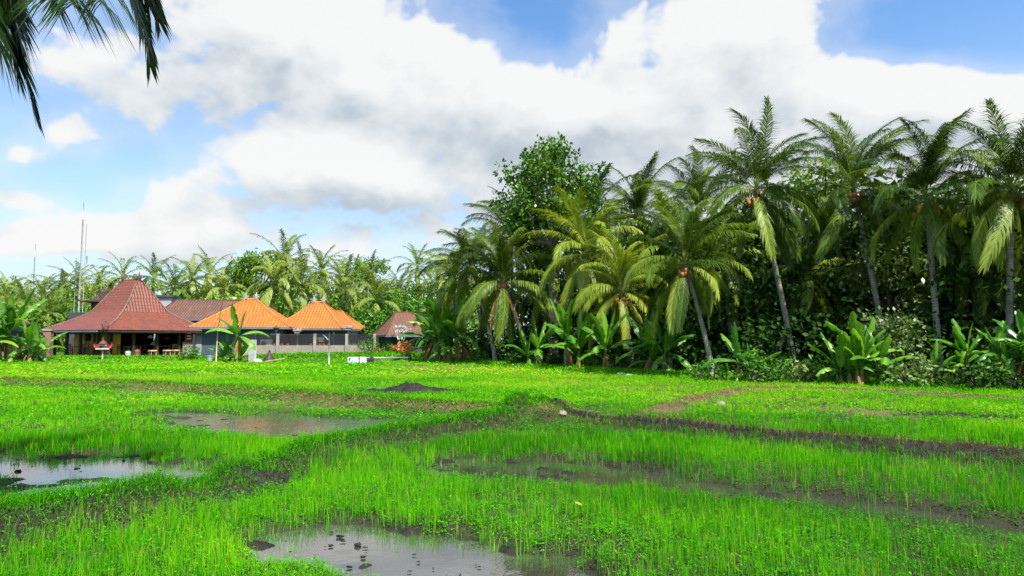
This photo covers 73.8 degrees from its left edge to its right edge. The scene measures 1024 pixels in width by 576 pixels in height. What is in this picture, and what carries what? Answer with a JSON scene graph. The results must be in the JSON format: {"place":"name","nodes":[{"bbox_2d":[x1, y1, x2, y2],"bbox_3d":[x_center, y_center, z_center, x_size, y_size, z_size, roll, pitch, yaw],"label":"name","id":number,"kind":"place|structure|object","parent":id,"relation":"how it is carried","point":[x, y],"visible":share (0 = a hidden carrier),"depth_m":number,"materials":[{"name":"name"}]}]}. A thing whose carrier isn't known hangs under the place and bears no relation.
{"place":"outdoors","nodes":[
{"label":"outdoors","id":0,"kind":"place"},
{"bbox_2d":[0,375,551,415],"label":"bund grass","id":1,"kind":"structure","parent":0,"point":[312,389],"depth_m":18.75,"materials":[{"name":"green plant"}]},
{"bbox_2d":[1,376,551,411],"bbox_3d":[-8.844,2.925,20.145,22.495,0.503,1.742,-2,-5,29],"label":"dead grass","id":2,"kind":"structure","parent":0,"point":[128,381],"depth_m":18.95,"materials":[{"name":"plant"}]},
{"bbox_2d":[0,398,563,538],"bbox_3d":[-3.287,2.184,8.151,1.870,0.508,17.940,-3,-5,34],"label":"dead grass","id":3,"kind":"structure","parent":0,"point":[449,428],"depth_m":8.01,"materials":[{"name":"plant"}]},
{"bbox_2d":[0,339,1023,575],"bbox_3d":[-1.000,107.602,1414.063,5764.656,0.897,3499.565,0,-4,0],"label":"ground","id":4,"kind":"structure","parent":0,"point":[507,547],"depth_m":8.65,"materials":[{"name":"green plant"}]},
{"bbox_2d":[0,289,46,361],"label":"banana plant","id":5,"kind":"object","parent":4,"relation":"on","point":[11,320],"visible":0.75,"depth_m":46.81,"materials":[{"name":"green plant"}]},
{"bbox_2d":[0,316,66,361],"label":"banana plant","id":6,"kind":"object","parent":4,"relation":"on","point":[30,331],"visible":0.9,"depth_m":47.09,"materials":[{"name":"green plant"}]},
{"bbox_2d":[14,301,59,342],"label":"broadleaf tree","id":7,"kind":"object","parent":4,"relation":"on","point":[37,314],"visible":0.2,"depth_m":69.73,"materials":[{"name":"green plant"}]},
{"bbox_2d":[15,283,87,345],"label":"coconut palm","id":8,"kind":"object","parent":4,"relation":"on","point":[49,305],"visible":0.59,"depth_m":73.86,"materials":[{"name":"green plant"}]},
{"bbox_2d":[26,268,98,309],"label":"coconut palm","id":9,"kind":"object","parent":4,"relation":"on","point":[62,278],"visible":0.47,"depth_m":87.57,"materials":[{"name":"green plant"}]},
{"bbox_2d":[46,257,104,310],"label":"coconut palm","id":10,"kind":"object","parent":4,"relation":"on","point":[76,283],"visible":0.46,"depth_m":89.81,"materials":[{"name":"green plant"}]},
{"bbox_2d":[0,0,171,137],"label":"coconut palm","id":11,"kind":"object","parent":4,"relation":"on","point":[12,13],"visible":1,"depth_m":5.65,"materials":[{"name":"green plant"}]},
{"bbox_2d":[2,286,196,351],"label":"distant trees","id":12,"kind":"object","parent":4,"relation":"on","point":[62,311],"visible":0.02,"depth_m":77.30,"materials":[{"name":"green plant"}]},
{"bbox_2d":[0,451,236,493],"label":"puddle","id":13,"kind":"object","parent":4,"relation":"on","point":[39,471],"visible":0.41,"depth_m":9.25,"materials":[{"name":"liquid"}]},
{"bbox_2d":[90,251,149,290],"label":"coconut palm","id":14,"kind":"object","parent":4,"relation":"on","point":[117,277],"visible":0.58,"depth_m":98.26,"materials":[{"name":"green plant"}]},
{"bbox_2d":[40,272,201,355],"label":"pavilion","id":15,"kind":"structure","parent":4,"relation":"on","point":[133,313],"depth_m":56.89,"materials":[{"name":"red tile"}]},
{"bbox_2d":[128,252,178,294],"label":"coconut palm","id":16,"kind":"object","parent":4,"relation":"on","point":[154,274],"visible":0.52,"depth_m":95.08,"materials":[{"name":"green plant"}]},
{"bbox_2d":[143,261,206,298],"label":"coconut palm","id":17,"kind":"object","parent":4,"relation":"on","point":[174,282],"visible":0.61,"depth_m":88.01,"materials":[{"name":"green plant"}]},
{"bbox_2d":[158,255,222,298],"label":"coconut palm","id":18,"kind":"object","parent":4,"relation":"on","point":[192,280],"visible":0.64,"depth_m":92.14,"materials":[{"name":"green plant"}]},
{"bbox_2d":[158,299,240,353],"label":"house","id":19,"kind":"structure","parent":4,"relation":"on","point":[194,310],"depth_m":64.54,"materials":[{"name":"brown tile"}]},
{"bbox_2d":[190,260,251,299],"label":"coconut palm","id":20,"kind":"object","parent":4,"relation":"on","point":[223,282],"visible":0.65,"depth_m":85.94,"materials":[{"name":"green plant"}]},
{"bbox_2d":[205,304,268,361],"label":"banana plant","id":21,"kind":"object","parent":4,"relation":"on","point":[234,328],"visible":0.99,"depth_m":45.72,"materials":[{"name":"green plant"}]},
{"bbox_2d":[188,291,294,355],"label":"house","id":22,"kind":"structure","parent":4,"relation":"on","point":[262,316],"depth_m":54.04,"materials":[{"name":"orange tile"}]},
{"bbox_2d":[0,275,516,348],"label":"distant trees","id":23,"kind":"object","parent":4,"relation":"on","point":[17,287],"visible":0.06,"depth_m":102.45,"materials":[{"name":"green plant"}]},
{"bbox_2d":[226,247,303,298],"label":"broadleaf tree","id":24,"kind":"object","parent":4,"relation":"on","point":[241,271],"visible":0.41,"depth_m":86.38,"materials":[{"name":"green plant"}]},
{"bbox_2d":[230,253,314,316],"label":"coconut palm","id":25,"kind":"object","parent":4,"relation":"on","point":[265,298],"visible":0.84,"depth_m":71.90,"materials":[{"name":"green plant"}]},
{"bbox_2d":[0,390,561,534],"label":"bund grass","id":26,"kind":"structure","parent":4,"relation":"on","point":[80,490],"depth_m":8.15,"materials":[{"name":"green plant"}]},
{"bbox_2d":[244,228,324,313],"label":"coconut palm","id":27,"kind":"object","parent":4,"relation":"on","point":[285,249],"visible":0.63,"depth_m":84.02,"materials":[{"name":"green plant"}]},
{"bbox_2d":[156,412,415,439],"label":"puddle","id":28,"kind":"object","parent":4,"relation":"on","point":[272,423],"visible":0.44,"depth_m":14.07,"materials":[{"name":"liquid"}]},
{"bbox_2d":[0,353,607,375],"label":"rice seedlings","id":29,"kind":"object","parent":4,"relation":"on","point":[198,368],"visible":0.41,"depth_m":35.89,"materials":[{"name":"green plant"}]},
{"bbox_2d":[266,241,342,317],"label":"coconut palm","id":30,"kind":"object","parent":4,"relation":"on","point":[301,265],"visible":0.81,"depth_m":73.77,"materials":[{"name":"green plant"}]},
{"bbox_2d":[242,334,375,356],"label":"fence","id":31,"kind":"object","parent":4,"relation":"on","point":[342,343],"visible":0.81,"depth_m":50.83,"materials":[{"name":"paint"}]},
{"bbox_2d":[286,294,361,344],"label":"house","id":32,"kind":"structure","parent":4,"relation":"on","point":[322,317],"depth_m":56.85,"materials":[{"name":"orange tile"}]},
{"bbox_2d":[298,245,352,291],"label":"coconut palm","id":33,"kind":"object","parent":4,"relation":"on","point":[321,265],"visible":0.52,"depth_m":95.13,"materials":[{"name":"green plant"}]},
{"bbox_2d":[0,352,652,374],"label":"weed cover","id":34,"kind":"object","parent":4,"relation":"on","point":[110,362],"visible":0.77,"depth_m":36.84,"materials":[{"name":"green plant"}]},
{"bbox_2d":[306,253,380,316],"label":"coconut palm","id":35,"kind":"object","parent":4,"relation":"on","point":[345,279],"visible":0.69,"depth_m":77.85,"materials":[{"name":"green plant"}]},
{"bbox_2d":[204,286,493,349],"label":"distant trees","id":36,"kind":"object","parent":4,"relation":"on","point":[298,307],"visible":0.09,"depth_m":80.48,"materials":[{"name":"green plant"}]},
{"bbox_2d":[343,250,393,303],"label":"coconut palm","id":37,"kind":"object","parent":4,"relation":"on","point":[368,272],"visible":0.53,"depth_m":89.79,"materials":[{"name":"green plant"}]},
{"bbox_2d":[350,304,388,341],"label":"broadleaf tree","id":38,"kind":"object","parent":4,"relation":"on","point":[371,322],"visible":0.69,"depth_m":65.33,"materials":[{"name":"green plant"}]},
{"bbox_2d":[351,256,391,293],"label":"broadleaf tree","id":39,"kind":"object","parent":4,"relation":"on","point":[380,267],"visible":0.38,"depth_m":95.43,"materials":[{"name":"green plant"}]},
{"bbox_2d":[340,272,407,318],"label":"coconut palm","id":40,"kind":"object","parent":4,"relation":"on","point":[375,296],"visible":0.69,"depth_m":71.70,"materials":[{"name":"green plant"}]},
{"bbox_2d":[367,287,423,315],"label":"broadleaf tree","id":41,"kind":"object","parent":4,"relation":"on","point":[402,308],"visible":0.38,"depth_m":73.58,"materials":[{"name":"green plant"}]},
{"bbox_2d":[351,381,460,392],"bbox_3d":[-3.096,3.026,20.802,4.000,0.374,1.700,0,-4,0],"label":"mud heap","id":42,"kind":"object","parent":4,"relation":"on","point":[405,387],"visible":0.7,"depth_m":20.50,"materials":[{"name":"soil"}]},
{"bbox_2d":[372,312,443,353],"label":"house","id":43,"kind":"structure","parent":4,"relation":"on","point":[384,332],"depth_m":55.25,"materials":[{"name":"tile"}]},
{"bbox_2d":[390,243,437,288],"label":"coconut palm","id":44,"kind":"object","parent":4,"relation":"on","point":[420,260],"visible":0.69,"depth_m":96.18,"materials":[{"name":"green plant"}]},
{"bbox_2d":[243,523,593,575],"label":"puddle","id":45,"kind":"object","parent":4,"relation":"on","point":[387,554],"visible":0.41,"depth_m":5.78,"materials":[{"name":"liquid"}]},
{"bbox_2d":[398,302,454,361],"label":"banana plant","id":46,"kind":"object","parent":4,"relation":"on","point":[422,330],"visible":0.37,"depth_m":48.33,"materials":[{"name":"green plant"}]},
{"bbox_2d":[406,289,465,361],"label":"banana plant","id":47,"kind":"object","parent":4,"relation":"on","point":[435,311],"visible":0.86,"depth_m":47.03,"materials":[{"name":"green plant"}]},
{"bbox_2d":[402,248,489,321],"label":"coconut palm","id":48,"kind":"object","parent":4,"relation":"on","point":[443,280],"visible":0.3,"depth_m":55.76,"materials":[{"name":"green plant"}]},
{"bbox_2d":[423,293,486,361],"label":"banana plant","id":49,"kind":"object","parent":4,"relation":"on","point":[451,323],"visible":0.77,"depth_m":46.66,"materials":[{"name":"green plant"}]},
{"bbox_2d":[416,221,518,360],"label":"coconut palm","id":50,"kind":"object","parent":4,"relation":"on","point":[453,254],"visible":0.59,"depth_m":46.69,"materials":[{"name":"green plant"}]},
{"bbox_2d":[435,219,560,359],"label":"coconut palm","id":51,"kind":"object","parent":4,"relation":"on","point":[503,295],"visible":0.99,"depth_m":42.24,"materials":[{"name":"green plant"}]},
{"bbox_2d":[461,185,557,351],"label":"coconut palm","id":52,"kind":"object","parent":4,"relation":"on","point":[497,216],"visible":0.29,"depth_m":50.01,"materials":[{"name":"green plant"}]},
{"bbox_2d":[0,415,1023,575],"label":"rice seedlings","id":53,"kind":"object","parent":4,"relation":"on","point":[484,440],"visible":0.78,"depth_m":7.23,"materials":[{"name":"green plant"}]},
{"bbox_2d":[0,417,1023,575],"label":"weed cover","id":54,"kind":"object","parent":4,"relation":"on","point":[607,530],"visible":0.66,"depth_m":6.50,"materials":[{"name":"green plant"}]},
{"bbox_2d":[0,372,1023,439],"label":"rice seedlings","id":55,"kind":"object","parent":4,"relation":"on","point":[620,377],"visible":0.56,"depth_m":17.75,"materials":[{"name":"green plant"}]},
{"bbox_2d":[0,373,1023,439],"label":"weed cover","id":56,"kind":"object","parent":4,"relation":"on","point":[193,380],"visible":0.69,"depth_m":17.87,"materials":[{"name":"green plant"}]},
{"bbox_2d":[504,316,572,363],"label":"banana plant","id":57,"kind":"object","parent":4,"relation":"on","point":[539,342],"visible":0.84,"depth_m":39.72,"materials":[{"name":"green plant"}]},
{"bbox_2d":[488,131,609,358],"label":"broadleaf tree","id":58,"kind":"object","parent":4,"relation":"on","point":[548,168],"visible":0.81,"depth_m":44.02,"materials":[{"name":"green plant"}]},
{"bbox_2d":[504,234,598,361],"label":"coconut palm","id":59,"kind":"object","parent":4,"relation":"on","point":[556,294],"visible":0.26,"depth_m":45.80,"materials":[{"name":"green plant"}]},
{"bbox_2d":[544,298,592,365],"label":"banana plant","id":60,"kind":"object","parent":4,"relation":"on","point":[564,319],"visible":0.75,"depth_m":36.09,"materials":[{"name":"green plant"}]},
{"bbox_2d":[552,309,602,366],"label":"banana plant","id":61,"kind":"object","parent":4,"relation":"on","point":[583,337],"visible":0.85,"depth_m":35.11,"materials":[{"name":"green plant"}]},
{"bbox_2d":[516,184,644,349],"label":"coconut palm","id":62,"kind":"object","parent":4,"relation":"on","point":[584,236],"visible":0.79,"depth_m":40.33,"materials":[{"name":"green plant"}]},
{"bbox_2d":[425,457,740,499],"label":"puddle","id":63,"kind":"object","parent":4,"relation":"on","point":[596,473],"visible":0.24,"depth_m":9.28,"materials":[{"name":"liquid"}]},
{"bbox_2d":[544,163,638,328],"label":"coconut palm","id":64,"kind":"object","parent":4,"relation":"on","point":[601,179],"visible":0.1,"depth_m":52.16,"materials":[{"name":"green plant"}]},
{"bbox_2d":[575,309,642,367],"bbox_3d":[4.592,2.812,34.378,3.411,3.532,2.590,3,-5,-31],"label":"banana plant","id":65,"kind":"object","parent":4,"relation":"on","point":[602,338],"visible":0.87,"depth_m":33.99,"materials":[{"name":"green plant"}]},
{"bbox_2d":[567,226,671,367],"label":"coconut palm","id":66,"kind":"object","parent":4,"relation":"on","point":[621,302],"visible":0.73,"depth_m":35.63,"materials":[{"name":"green plant"}]},
{"bbox_2d":[590,150,685,311],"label":"coconut palm","id":67,"kind":"object","parent":4,"relation":"on","point":[638,199],"visible":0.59,"depth_m":43.81,"materials":[{"name":"green plant"}]},
{"bbox_2d":[615,307,683,370],"bbox_3d":[6.794,2.750,32.336,2.965,3.784,2.828,2,-5,-26],"label":"banana plant","id":68,"kind":"object","parent":4,"relation":"on","point":[654,349],"visible":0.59,"depth_m":32.34,"materials":[{"name":"green plant"}]},
{"bbox_2d":[604,188,713,361],"bbox_3d":[9.333,-0.670,40.297,7.677,10.974,7.263,3,-5,-38],"label":"coconut palm","id":69,"kind":"object","parent":4,"relation":"on","point":[659,201],"visible":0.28,"depth_m":39.82,"materials":[{"name":"green plant"}]},
{"bbox_2d":[630,317,695,370],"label":"banana plant","id":70,"kind":"object","parent":4,"relation":"on","point":[668,341],"visible":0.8,"depth_m":31.58,"materials":[{"name":"green plant"}]},
{"bbox_2d":[614,187,762,376],"bbox_3d":[7.227,-0.074,28.805,5.724,8.093,6.087,0,-4,0],"label":"coconut palm","id":71,"kind":"object","parent":4,"relation":"on","point":[687,241],"visible":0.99,"depth_m":28.30,"materials":[{"name":"green plant"}]},
{"bbox_2d":[633,144,744,356],"bbox_3d":[10.900,-1.504,40.092,7.384,12.557,6.690,-1,-4,15],"label":"coconut palm","id":72,"kind":"object","parent":4,"relation":"on","point":[695,196],"visible":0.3,"depth_m":39.79,"materials":[{"name":"green plant"}]},
{"bbox_2d":[665,205,793,367],"bbox_3d":[11.331,-0.029,36.190,6.643,9.087,6.187,0,-4,0],"label":"coconut palm","id":73,"kind":"object","parent":4,"relation":"on","point":[726,248],"visible":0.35,"depth_m":35.42,"materials":[{"name":"green plant"}]},
{"bbox_2d":[700,322,761,381],"bbox_3d":[8.595,2.468,26.046,2.211,2.352,2.033,-3,-5,38],"label":"banana plant","id":74,"kind":"object","parent":4,"relation":"on","point":[733,346],"visible":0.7,"depth_m":25.75,"materials":[{"name":"green plant"}]},
{"bbox_2d":[452,304,1023,381],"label":"undergrowth","id":75,"kind":"object","parent":4,"relation":"on","point":[751,339],"visible":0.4,"depth_m":30.01,"materials":[{"name":"green plant"}]},
{"bbox_2d":[474,160,1023,379],"bbox_3d":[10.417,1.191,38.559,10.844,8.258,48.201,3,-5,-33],"label":"undergrowth","id":76,"kind":"object","parent":4,"relation":"on","point":[951,271],"visible":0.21,"depth_m":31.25,"materials":[{"name":"green plant"}]},
{"bbox_2d":[673,96,830,370],"bbox_3d":[10.321,-1.931,29.642,6.403,11.858,6.068,0,-4,0],"label":"coconut palm","id":77,"kind":"object","parent":4,"relation":"on","point":[766,211],"visible":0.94,"depth_m":29.51,"materials":[{"name":"green plant"}]},
{"bbox_2d":[736,343,792,383],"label":"shrub","id":78,"kind":"object","parent":4,"relation":"on","point":[751,361],"visible":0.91,"depth_m":24.68,"materials":[{"name":"green plant"}]},
{"bbox_2d":[708,166,853,344],"bbox_3d":[14.778,-1.160,37.991,7.304,11.564,7.325,0,-4,0],"label":"coconut palm","id":79,"kind":"object","parent":4,"relation":"on","point":[782,184],"visible":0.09,"depth_m":37.00,"materials":[{"name":"green plant"}]},
{"bbox_2d":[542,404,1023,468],"bbox_3d":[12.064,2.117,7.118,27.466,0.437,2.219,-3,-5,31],"label":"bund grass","id":80,"kind":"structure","parent":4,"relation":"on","point":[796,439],"depth_m":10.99,"materials":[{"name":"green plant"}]},
{"bbox_2d":[548,404,1023,465],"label":"dead grass","id":81,"kind":"structure","parent":4,"relation":"on","point":[768,426],"depth_m":11.19,"materials":[{"name":"plant"}]},
{"bbox_2d":[787,355,825,382],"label":"shrub","id":82,"kind":"object","parent":4,"relation":"on","point":[803,368],"visible":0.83,"depth_m":24.51,"materials":[{"name":"green plant"}]},
{"bbox_2d":[752,210,864,356],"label":"coconut palm","id":83,"kind":"object","parent":4,"relation":"on","point":[808,298],"visible":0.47,"depth_m":32.77,"materials":[{"name":"green plant"}]},
{"bbox_2d":[779,149,878,205],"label":"broadleaf tree","id":84,"kind":"object","parent":4,"relation":"on","point":[798,183],"visible":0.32,"depth_m":40.31,"materials":[{"name":"green plant"}]},
{"bbox_2d":[807,330,880,383],"bbox_3d":[11.608,2.677,24.157,2.359,2.359,1.983,0,-4,0],"label":"banana plant","id":85,"kind":"object","parent":4,"relation":"on","point":[839,361],"visible":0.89,"depth_m":23.78,"materials":[{"name":"green plant"}]},
{"bbox_2d":[765,111,935,369],"bbox_3d":[14.336,-1.814,29.401,6.366,11.578,6.254,0,-4,0],"label":"coconut palm","id":86,"kind":"object","parent":4,"relation":"on","point":[841,200],"visible":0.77,"depth_m":29.08,"materials":[{"name":"green plant"}]},
{"bbox_2d":[822,311,902,384],"bbox_3d":[12.056,2.423,23.801,2.442,3.188,1.932,3,-5,-30],"label":"banana plant","id":87,"kind":"object","parent":4,"relation":"on","point":[859,340],"visible":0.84,"depth_m":23.49,"materials":[{"name":"green plant"}]},
{"bbox_2d":[722,488,1023,539],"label":"puddle","id":88,"kind":"object","parent":4,"relation":"on","point":[892,509],"visible":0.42,"depth_m":7.25,"materials":[{"name":"liquid"}]},
{"bbox_2d":[807,177,941,313],"bbox_3d":[19.484,-0.722,35.209,7.819,10.306,6.775,1,-4,-15],"label":"coconut palm","id":89,"kind":"object","parent":4,"relation":"on","point":[905,203],"visible":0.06,"depth_m":34.28,"materials":[{"name":"green plant"}]},
{"bbox_2d":[844,330,921,381],"bbox_3d":[12.245,2.588,23.745,2.290,2.514,2.750,2,-5,-21],"label":"banana plant","id":90,"kind":"object","parent":4,"relation":"on","point":[883,348],"visible":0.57,"depth_m":23.41,"materials":[{"name":"green plant"}]},
{"bbox_2d":[821,239,953,356],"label":"broadleaf tree","id":91,"kind":"object","parent":4,"relation":"on","point":[912,289],"visible":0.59,"depth_m":30.58,"materials":[{"name":"green plant"}]},
{"bbox_2d":[854,306,944,378],"bbox_3d":[13.759,2.033,24.530,2.978,2.876,2.324,0,-4,0],"label":"shrub","id":92,"kind":"object","parent":4,"relation":"on","point":[885,325],"visible":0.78,"depth_m":24.43,"materials":[{"name":"green plant"}]},
{"bbox_2d":[884,351,937,386],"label":"shrub","id":93,"kind":"object","parent":4,"relation":"on","point":[926,368],"visible":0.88,"depth_m":22.31,"materials":[{"name":"green plant"}]},
{"bbox_2d":[839,108,1023,374],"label":"coconut palm","id":94,"kind":"object","parent":4,"relation":"on","point":[927,211],"visible":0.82,"depth_m":26.39,"materials":[{"name":"green plant"}]},
{"bbox_2d":[927,363,969,387],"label":"shrub","id":95,"kind":"object","parent":4,"relation":"on","point":[943,377],"visible":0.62,"depth_m":22.02,"materials":[{"name":"green plant"}]},
{"bbox_2d":[930,319,988,380],"bbox_3d":[15.313,2.261,23.344,1.696,2.447,1.990,-3,-5,35],"label":"banana plant","id":96,"kind":"object","parent":4,"relation":"on","point":[959,336],"visible":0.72,"depth_m":23.34,"materials":[{"name":"green plant"}]},
{"bbox_2d":[898,98,1023,378],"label":"coconut palm","id":97,"kind":"object","parent":4,"relation":"on","point":[1009,212],"visible":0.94,"depth_m":24.66,"materials":[{"name":"green plant"}]},
{"bbox_2d":[901,192,1023,337],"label":"coconut palm","id":98,"kind":"object","parent":4,"relation":"on","point":[985,311],"visible":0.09,"depth_m":29.63,"materials":[{"name":"green plant"}]},
{"bbox_2d":[909,182,1023,314],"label":"broadleaf tree","id":99,"kind":"object","parent":4,"relation":"on","point":[987,276],"visible":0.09,"depth_m":28.82,"materials":[{"name":"green plant"}]},
{"bbox_2d":[910,185,1023,364],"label":"coconut palm","id":100,"kind":"object","parent":4,"relation":"on","point":[1001,293],"visible":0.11,"depth_m":28.97,"materials":[{"name":"green plant"}]},
{"bbox_2d":[954,357,1004,388],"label":"shrub","id":101,"kind":"object","parent":4,"relation":"on","point":[967,373],"visible":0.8,"depth_m":20.89,"materials":[{"name":"green plant"}]},
{"bbox_2d":[965,354,1014,388],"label":"shrub","id":102,"kind":"object","parent":4,"relation":"on","point":[996,367],"visible":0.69,"depth_m":20.76,"materials":[{"name":"green plant"}]},
{"bbox_2d":[972,319,1023,380],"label":"banana plant","id":103,"kind":"object","parent":4,"relation":"on","point":[998,347],"visible":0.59,"depth_m":22.04,"materials":[{"name":"green plant"}]},
{"bbox_2d":[990,309,1023,377],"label":"banana plant","id":104,"kind":"object","parent":4,"relation":"on","point":[1019,315],"visible":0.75,"depth_m":22.00,"materials":[{"name":"green plant"}]},
{"bbox_2d":[0,0,1023,338],"label":"sky","id":105,"kind":"structure","parent":0,"point":[361,127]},
{"bbox_2d":[2,351,1023,392],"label":"bank grass","id":106,"kind":"structure","parent":0,"point":[663,372],"depth_m":37.72,"materials":[{"name":"green plant"}]},
{"bbox_2d":[642,384,1022,409],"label":"dirt path","id":107,"kind":"structure","parent":0,"point":[727,391],"depth_m":18.68,"materials":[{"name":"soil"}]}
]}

